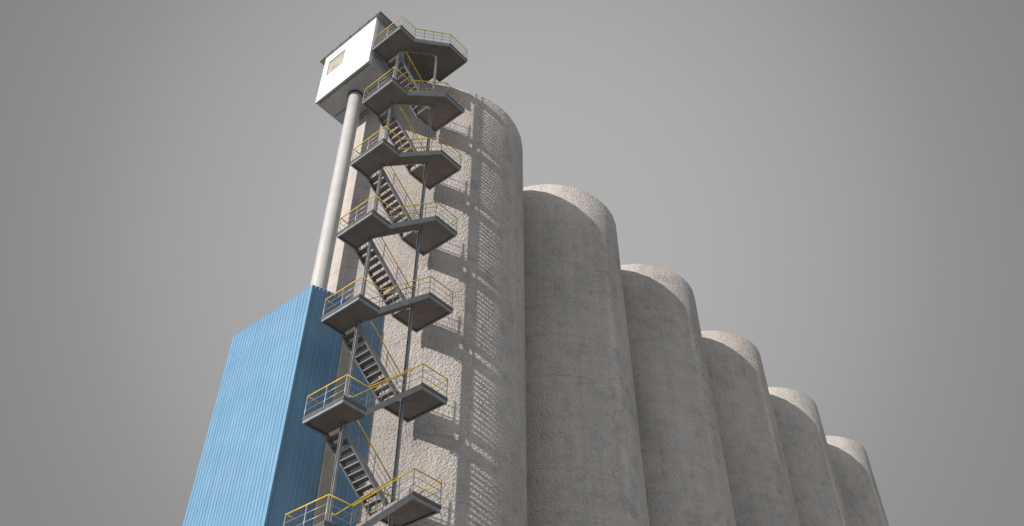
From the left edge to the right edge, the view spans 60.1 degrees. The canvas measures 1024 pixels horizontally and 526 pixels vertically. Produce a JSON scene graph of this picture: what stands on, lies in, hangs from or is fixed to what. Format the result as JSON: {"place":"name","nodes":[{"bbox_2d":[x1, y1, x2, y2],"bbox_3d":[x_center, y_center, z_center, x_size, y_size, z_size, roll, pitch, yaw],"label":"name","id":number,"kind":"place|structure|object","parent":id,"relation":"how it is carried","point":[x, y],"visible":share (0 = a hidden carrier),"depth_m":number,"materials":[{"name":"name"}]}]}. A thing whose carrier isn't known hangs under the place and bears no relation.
{"place":"outdoors","nodes":[
{"label":"outdoors","id":0,"kind":"place"},
{"bbox_2d":[0,0,1023,525],"label":"sky","id":1,"kind":"structure","parent":0,"point":[836,187],"materials":[{"name":"grey"}]},
{"label":"ground","id":2,"kind":"structure","parent":0,"visible":0},
{"bbox_2d":[183,285,383,525],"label":"blue shed","id":3,"kind":"structure","parent":2,"relation":"on","point":[267,457],"depth_m":36.64,"materials":[{"name":"metal"}]},
{"bbox_2d":[310,90,363,289],"bbox_3d":[-9.193,-3.775,46.596,0.925,16.424,0.925,-30,-50,28],"label":"vertical pipe","id":4,"kind":"object","parent":3,"relation":"on","point":[323,260],"visible":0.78,"depth_m":46.01,"materials":[{"name":"white metal"}]},
{"bbox_2d":[316,11,404,124],"bbox_3d":[-8.857,-11.313,53.995,5.490,4.740,3.650,-30,-50,28],"label":"white cabin","id":5,"kind":"object","parent":4,"relation":"on","point":[353,61],"visible":0.69,"depth_m":52.49,"materials":[{"name":"metal"}]},
{"bbox_2d":[326,49,345,75],"bbox_3d":[-10.710,-12.195,54.023,1.550,1.525,0.060,-30,-50,28],"label":"window","id":6,"kind":"structure","parent":5,"relation":"in","point":[338,60],"depth_m":54.14,"materials":[{"name":"beige glass"}]},
{"bbox_2d":[283,16,467,525],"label":"stair tower","id":7,"kind":"structure","parent":2,"relation":"on","point":[425,61],"depth_m":41.02,"materials":[{"name":"grey metal"}]},
{"bbox_2d":[327,80,453,525],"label":"concrete wall","id":8,"kind":"structure","parent":2,"relation":"on","point":[347,267],"depth_m":44.37,"materials":[{"name":"grey concrete"}]},
{"bbox_2d":[422,88,526,525],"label":"concrete silo","id":9,"kind":"object","parent":2,"relation":"on","point":[476,466],"visible":0.51,"depth_m":44.27,"materials":[{"name":"grey concrete"}]},
{"bbox_2d":[523,184,649,525],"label":"concrete silo","id":10,"kind":"object","parent":2,"relation":"on","point":[584,457],"visible":0.62,"depth_m":52.12,"materials":[{"name":"grey concrete"}]},
{"bbox_2d":[621,264,736,525],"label":"concrete silo","id":11,"kind":"object","parent":2,"relation":"on","point":[685,475],"visible":0.55,"depth_m":60.28,"materials":[{"name":"grey concrete"}]},
{"bbox_2d":[701,330,799,525],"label":"concrete silo","id":12,"kind":"object","parent":2,"relation":"on","point":[761,492],"visible":0.49,"depth_m":68.23,"materials":[{"name":"grey concrete"}]},
{"bbox_2d":[768,387,849,525],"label":"concrete silo","id":13,"kind":"object","parent":2,"relation":"on","point":[817,495],"visible":0.4,"depth_m":76.06,"materials":[{"name":"grey concrete"}]},
{"bbox_2d":[825,436,888,525],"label":"concrete silo","id":14,"kind":"object","parent":2,"relation":"on","point":[862,501],"visible":0.42,"depth_m":83.76,"materials":[{"name":"grey concrete"}]}
]}

